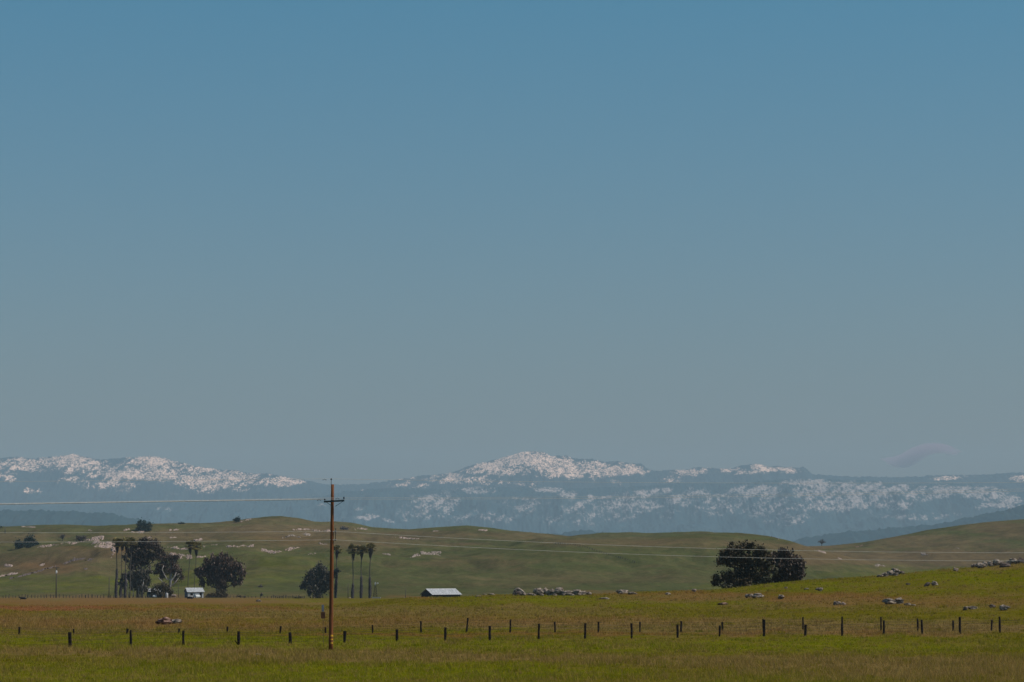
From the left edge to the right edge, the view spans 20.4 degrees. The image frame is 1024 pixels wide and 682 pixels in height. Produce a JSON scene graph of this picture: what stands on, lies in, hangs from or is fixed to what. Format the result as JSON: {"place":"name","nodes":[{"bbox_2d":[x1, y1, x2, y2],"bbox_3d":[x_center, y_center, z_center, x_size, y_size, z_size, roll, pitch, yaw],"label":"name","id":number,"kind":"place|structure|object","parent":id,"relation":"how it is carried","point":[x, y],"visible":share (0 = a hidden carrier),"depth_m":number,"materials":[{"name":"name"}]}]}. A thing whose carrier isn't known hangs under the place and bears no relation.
{"place":"outdoors","nodes":[
{"label":"outdoors","id":0,"kind":"place"},
{"bbox_2d":[0,516,1023,681],"bbox_3d":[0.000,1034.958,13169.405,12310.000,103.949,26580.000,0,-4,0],"label":"ground","id":1,"kind":"structure","parent":0,"point":[464,568],"depth_m":1348.42,"materials":[{"name":"green plant"}]},
{"bbox_2d":[0,572,17,576],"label":"rock outcrop","id":2,"kind":"object","parent":1,"relation":"on","point":[11,573],"visible":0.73,"depth_m":1492.25,"materials":[{"name":"beige stone"}]},
{"bbox_2d":[13,537,24,548],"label":"tree","id":3,"kind":"object","parent":1,"relation":"on","point":[19,544],"visible":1,"depth_m":1713.73,"materials":[{"name":"green plant"}]},
{"bbox_2d":[9,567,49,578],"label":"rock outcrop","id":4,"kind":"object","parent":1,"relation":"on","point":[30,573],"visible":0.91,"depth_m":1414.52,"materials":[{"name":"grey stone"}]},
{"bbox_2d":[23,533,40,547],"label":"tree","id":5,"kind":"object","parent":1,"relation":"on","point":[29,541],"visible":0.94,"depth_m":1745.33,"materials":[{"name":"green plant"}]},
{"bbox_2d":[53,567,57,597],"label":"utility pole","id":6,"kind":"object","parent":1,"relation":"on","point":[56,581],"visible":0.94,"depth_m":1095.91,"materials":[{"name":"grey wood"}]},
{"bbox_2d":[37,536,103,547],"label":"rock outcrop","id":7,"kind":"object","parent":1,"relation":"on","point":[88,539],"visible":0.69,"depth_m":1752.48,"materials":[{"name":"beige stone"}]},
{"bbox_2d":[50,557,92,568],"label":"rock outcrop","id":8,"kind":"object","parent":1,"relation":"on","point":[73,559],"visible":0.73,"depth_m":1539.61,"materials":[{"name":"grey stone"}]},
{"bbox_2d":[3,594,148,597],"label":"wooden fence","id":9,"kind":"object","parent":1,"relation":"on","point":[79,596],"visible":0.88,"depth_m":1080.63,"materials":[{"name":"brown wood"}]},
{"bbox_2d":[76,534,87,540],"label":"shrub","id":10,"kind":"object","parent":1,"relation":"on","point":[79,538],"visible":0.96,"depth_m":1753.89,"materials":[{"name":"green plant"}]},
{"bbox_2d":[92,539,115,557],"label":"rock outcrop","id":11,"kind":"object","parent":1,"relation":"on","point":[107,543],"visible":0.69,"depth_m":1593.64,"materials":[{"name":"beige stone"}]},
{"bbox_2d":[112,537,123,597],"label":"palm tree","id":12,"kind":"object","parent":1,"relation":"on","point":[117,541],"visible":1,"depth_m":1082.20,"materials":[{"name":"green plant"}]},
{"bbox_2d":[119,540,124,597],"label":"palm tree","id":13,"kind":"object","parent":1,"relation":"on","point":[120,588],"visible":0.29,"depth_m":1110.20,"materials":[{"name":"plant"}]},
{"bbox_2d":[120,537,128,597],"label":"palm tree","id":14,"kind":"object","parent":1,"relation":"on","point":[125,574],"visible":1,"depth_m":1084.00,"materials":[{"name":"plant"}]},
{"bbox_2d":[126,537,137,597],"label":"palm tree","id":15,"kind":"object","parent":1,"relation":"on","point":[130,540],"visible":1,"depth_m":1080.48,"materials":[{"name":"green plant"}]},
{"bbox_2d":[118,565,152,597],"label":"tree","id":16,"kind":"object","parent":1,"relation":"on","point":[140,580],"visible":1,"depth_m":1088.89,"materials":[{"name":"green plant"}]},
{"bbox_2d":[121,536,166,597],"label":"tree","id":17,"kind":"object","parent":1,"relation":"on","point":[144,553],"visible":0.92,"depth_m":1104.10,"materials":[{"name":"green plant"}]},
{"bbox_2d":[135,517,153,530],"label":"tree","id":18,"kind":"object","parent":1,"relation":"on","point":[143,524],"visible":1,"depth_m":2074.57,"materials":[{"name":"green plant"}]},
{"bbox_2d":[149,578,176,597],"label":"tree","id":19,"kind":"object","parent":1,"relation":"on","point":[163,587],"visible":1,"depth_m":1087.13,"materials":[{"name":"green plant"}]},
{"bbox_2d":[156,617,171,624],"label":"boulder","id":20,"kind":"object","parent":1,"relation":"on","point":[164,620],"visible":0.83,"depth_m":276.74,"materials":[{"name":"beige stone"}]},
{"bbox_2d":[153,552,185,597],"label":"tree","id":21,"kind":"object","parent":1,"relation":"on","point":[173,567],"visible":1,"depth_m":1096.24,"materials":[{"name":"green plant"}]},
{"bbox_2d":[172,619,181,623],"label":"boulder","id":22,"kind":"object","parent":1,"relation":"on","point":[174,621],"visible":0.73,"depth_m":280.49,"materials":[{"name":"grey stone"}]},
{"bbox_2d":[169,552,191,559],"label":"rock outcrop","id":23,"kind":"object","parent":1,"relation":"on","point":[189,556],"visible":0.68,"depth_m":1485.63,"materials":[{"name":"beige stone"}]},
{"bbox_2d":[184,540,195,578],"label":"palm tree","id":24,"kind":"object","parent":1,"relation":"on","point":[190,546],"visible":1,"depth_m":1116.51,"materials":[{"name":"green plant"}]},
{"bbox_2d":[184,588,203,597],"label":"cabin","id":25,"kind":"object","parent":1,"relation":"on","point":[190,592],"visible":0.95,"depth_m":1072.56,"materials":[{"name":"white"}]},
{"bbox_2d":[192,541,201,587],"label":"palm tree","id":26,"kind":"object","parent":1,"relation":"on","point":[197,548],"visible":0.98,"depth_m":1122.40,"materials":[{"name":"green plant"}]},
{"bbox_2d":[204,588,228,597],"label":"shrub","id":27,"kind":"object","parent":1,"relation":"on","point":[220,593],"visible":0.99,"depth_m":1089.02,"materials":[{"name":"green plant"}]},
{"bbox_2d":[193,550,246,597],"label":"tree","id":28,"kind":"object","parent":1,"relation":"on","point":[220,570],"visible":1,"depth_m":1095.27,"materials":[{"name":"green plant"}]},
{"bbox_2d":[226,544,253,546],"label":"rock outcrop","id":29,"kind":"object","parent":1,"relation":"on","point":[240,545],"visible":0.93,"depth_m":1549.81,"materials":[{"name":"beige stone"}]},
{"bbox_2d":[261,547,298,553],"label":"rock outcrop","id":30,"kind":"object","parent":1,"relation":"on","point":[269,551],"visible":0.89,"depth_m":1526.48,"materials":[{"name":"beige stone"}]},
{"bbox_2d":[271,595,304,597],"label":"wooden fence","id":31,"kind":"object","parent":1,"relation":"on","point":[285,596],"visible":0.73,"depth_m":1055.70,"materials":[{"name":"brown wood"}]},
{"bbox_2d":[292,528,329,531],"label":"rock outcrop","id":32,"kind":"object","parent":1,"relation":"on","point":[326,530],"visible":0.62,"depth_m":2159.91,"materials":[{"name":"beige stone"}]},
{"bbox_2d":[299,560,340,597],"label":"tree","id":33,"kind":"object","parent":1,"relation":"on","point":[317,579],"visible":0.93,"depth_m":1095.37,"materials":[{"name":"green plant"}]},
{"bbox_2d":[321,605,324,617],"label":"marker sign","id":34,"kind":"object","parent":1,"relation":"on","point":[322,614],"visible":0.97,"depth_m":206.03,"materials":[{"name":"grey metal"}]},
{"bbox_2d":[324,478,344,649],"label":"utility pole","id":35,"kind":"object","parent":1,"relation":"on","point":[332,501],"visible":0.99,"depth_m":194.33,"materials":[{"name":"brown wood"}]},
{"bbox_2d":[0,489,1002,503],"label":"power line","id":36,"kind":"object","parent":35,"relation":"attached to","point":[490,497],"visible":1,"depth_m":194.57,"materials":[{"name":"metal"}]},
{"bbox_2d":[0,491,1007,504],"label":"power line","id":37,"kind":"object","parent":35,"relation":"attached to","point":[323,499],"visible":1,"depth_m":194.53,"materials":[{"name":"metal"}]},
{"bbox_2d":[5,479,1023,482],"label":"power line","id":38,"kind":"object","parent":35,"relation":"attached to","point":[445,480],"visible":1,"depth_m":194.83,"materials":[{"name":"metal"}]},
{"bbox_2d":[109,531,973,552],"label":"power line","id":39,"kind":"object","parent":35,"relation":"attached to","point":[520,541],"visible":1,"depth_m":194.42,"materials":[{"name":"metal"}]},
{"bbox_2d":[148,540,942,560],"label":"power line","id":40,"kind":"object","parent":35,"relation":"attached to","point":[541,550],"visible":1,"depth_m":194.36,"materials":[{"name":"metal"}]},
{"bbox_2d":[334,545,342,597],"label":"palm tree","id":41,"kind":"object","parent":1,"relation":"on","point":[336,549],"visible":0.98,"depth_m":1099.91,"materials":[{"name":"plant"}]},
{"bbox_2d":[346,543,358,597],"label":"palm tree","id":42,"kind":"object","parent":1,"relation":"on","point":[353,550],"visible":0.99,"depth_m":1095.98,"materials":[{"name":"green plant"}]},
{"bbox_2d":[355,545,366,597],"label":"palm tree","id":43,"kind":"object","parent":1,"relation":"on","point":[360,550],"visible":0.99,"depth_m":1096.00,"materials":[{"name":"green plant"}]},
{"bbox_2d":[364,543,376,597],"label":"palm tree","id":44,"kind":"object","parent":1,"relation":"on","point":[370,546],"visible":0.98,"depth_m":1096.13,"materials":[{"name":"green plant"}]},
{"bbox_2d":[410,551,440,557],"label":"rock outcrop","id":45,"kind":"object","parent":1,"relation":"on","point":[428,553],"visible":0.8,"depth_m":1662.30,"materials":[{"name":"grey stone"}]},
{"bbox_2d":[419,588,461,596],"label":"barn","id":46,"kind":"structure","parent":1,"relation":"on","point":[448,592],"depth_m":1000.21,"materials":[{"name":"metal"}]},
{"bbox_2d":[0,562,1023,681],"bbox_3d":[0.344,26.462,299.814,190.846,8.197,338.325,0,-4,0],"label":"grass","id":47,"kind":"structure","parent":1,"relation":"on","point":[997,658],"depth_m":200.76,"materials":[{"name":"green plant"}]},
{"bbox_2d":[1,616,1023,633],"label":"barbed wire fence","id":48,"kind":"object","parent":1,"relation":"on","point":[555,624],"visible":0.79,"depth_m":241.79,"materials":[{"name":"brown wood"}]},
{"bbox_2d":[1,603,1023,681],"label":"weed clumps","id":49,"kind":"object","parent":1,"relation":"on","point":[595,647],"visible":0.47,"depth_m":187.45,"materials":[{"name":"green plant"}]},
{"bbox_2d":[512,588,525,594],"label":"boulder","id":50,"kind":"object","parent":1,"relation":"on","point":[518,589],"visible":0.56,"depth_m":439.73,"materials":[{"name":"grey stone"}]},
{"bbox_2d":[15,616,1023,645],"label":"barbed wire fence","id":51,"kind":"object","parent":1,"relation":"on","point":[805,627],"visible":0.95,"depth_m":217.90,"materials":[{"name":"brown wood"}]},
{"bbox_2d":[533,588,543,594],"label":"boulder","id":52,"kind":"object","parent":1,"relation":"on","point":[537,591],"visible":0.76,"depth_m":434.94,"materials":[{"name":"grey stone"}]},
{"bbox_2d":[545,589,554,594],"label":"boulder","id":53,"kind":"object","parent":1,"relation":"on","point":[550,592],"visible":0.78,"depth_m":430.64,"materials":[{"name":"grey stone"}]},
{"bbox_2d":[553,587,563,594],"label":"boulder","id":54,"kind":"object","parent":1,"relation":"on","point":[558,590],"visible":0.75,"depth_m":430.20,"materials":[{"name":"grey stone"}]},
{"bbox_2d":[561,590,572,594],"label":"boulder","id":55,"kind":"object","parent":1,"relation":"on","point":[567,592],"visible":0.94,"depth_m":429.80,"materials":[{"name":"grey stone"}]},
{"bbox_2d":[572,589,580,594],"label":"boulder","id":56,"kind":"object","parent":1,"relation":"on","point":[575,591],"visible":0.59,"depth_m":441.05,"materials":[{"name":"grey stone"}]},
{"bbox_2d":[555,542,634,562],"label":"wooden fence","id":57,"kind":"object","parent":1,"relation":"on","point":[594,550],"visible":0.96,"depth_m":1502.42,"materials":[{"name":"brown wood"}]},
{"bbox_2d":[616,590,627,593],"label":"boulder","id":58,"kind":"object","parent":1,"relation":"on","point":[621,591],"visible":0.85,"depth_m":434.02,"materials":[{"name":"grey stone"}]},
{"bbox_2d":[716,581,732,588],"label":"shrub","id":59,"kind":"object","parent":1,"relation":"on","point":[725,584],"visible":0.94,"depth_m":488.07,"materials":[{"name":"green plant"}]},
{"bbox_2d":[710,539,775,587],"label":"tree","id":60,"kind":"object","parent":1,"relation":"on","point":[746,572],"visible":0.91,"depth_m":497.81,"materials":[{"name":"green plant"}]},
{"bbox_2d":[751,593,763,597],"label":"boulder","id":61,"kind":"object","parent":1,"relation":"on","point":[759,595],"visible":0.91,"depth_m":355.38,"materials":[{"name":"grey stone"}]},
{"bbox_2d":[758,567,778,583],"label":"shrub","id":62,"kind":"object","parent":1,"relation":"on","point":[765,580],"visible":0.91,"depth_m":490.20,"materials":[{"name":"green plant"}]},
{"bbox_2d":[769,546,807,582],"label":"tree","id":63,"kind":"object","parent":1,"relation":"on","point":[791,569],"visible":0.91,"depth_m":503.66,"materials":[{"name":"green plant"}]},
{"bbox_2d":[882,598,896,603],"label":"boulder","id":64,"kind":"object","parent":1,"relation":"on","point":[888,601],"visible":0.94,"depth_m":309.77,"materials":[{"name":"grey stone"}]},
{"bbox_2d":[891,568,899,573],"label":"boulder","id":65,"kind":"object","parent":1,"relation":"on","point":[896,570],"visible":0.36,"depth_m":423.33,"materials":[{"name":"grey stone"}]},
{"bbox_2d":[895,597,903,603],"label":"boulder","id":66,"kind":"object","parent":1,"relation":"on","point":[899,600],"visible":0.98,"depth_m":310.13,"materials":[{"name":"grey stone"}]},
{"bbox_2d":[975,563,984,567],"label":"boulder","id":67,"kind":"object","parent":1,"relation":"on","point":[980,565],"visible":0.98,"depth_m":405.50,"materials":[{"name":"grey stone"}]},
{"bbox_2d":[993,559,998,565],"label":"boulder","id":68,"kind":"object","parent":1,"relation":"on","point":[995,562],"visible":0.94,"depth_m":423.47,"materials":[{"name":"grey stone"}]},
{"bbox_2d":[999,604,1009,610],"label":"boulder","id":69,"kind":"object","parent":1,"relation":"on","point":[1003,607],"visible":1,"depth_m":283.82,"materials":[{"name":"grey stone"}]},
{"bbox_2d":[999,563,1010,567],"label":"boulder","id":70,"kind":"object","parent":1,"relation":"on","point":[1004,565],"visible":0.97,"depth_m":400.96,"materials":[{"name":"grey stone"}]},
{"bbox_2d":[1009,558,1017,563],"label":"boulder","id":71,"kind":"object","parent":1,"relation":"on","point":[1013,560],"visible":0.82,"depth_m":423.48,"materials":[{"name":"grey stone"}]},
{"bbox_2d":[0,479,1023,540],"bbox_3d":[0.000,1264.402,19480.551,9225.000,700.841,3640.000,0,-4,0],"label":"front mountains","id":72,"kind":"structure","parent":0,"point":[785,509],"depth_m":19836.14,"materials":[{"name":"stone"}]},
{"bbox_2d":[0,451,1023,506],"bbox_3d":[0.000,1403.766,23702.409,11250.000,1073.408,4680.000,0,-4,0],"label":"mountain range","id":73,"kind":"structure","parent":0,"point":[73,478],"depth_m":24511.19,"materials":[{"name":"white snow"}]},
{"bbox_2d":[0,505,1023,545],"bbox_3d":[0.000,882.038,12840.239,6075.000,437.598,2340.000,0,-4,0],"label":"foothills","id":74,"kind":"structure","parent":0,"point":[8,517],"depth_m":13325.60,"materials":[{"name":"grass"},{"name":"soil"},{"name":"rock"}]},
{"bbox_2d":[0,0,1023,484],"label":"sky","id":75,"kind":"structure","parent":0,"point":[345,242],"materials":[{"name":"blue"}]}
]}

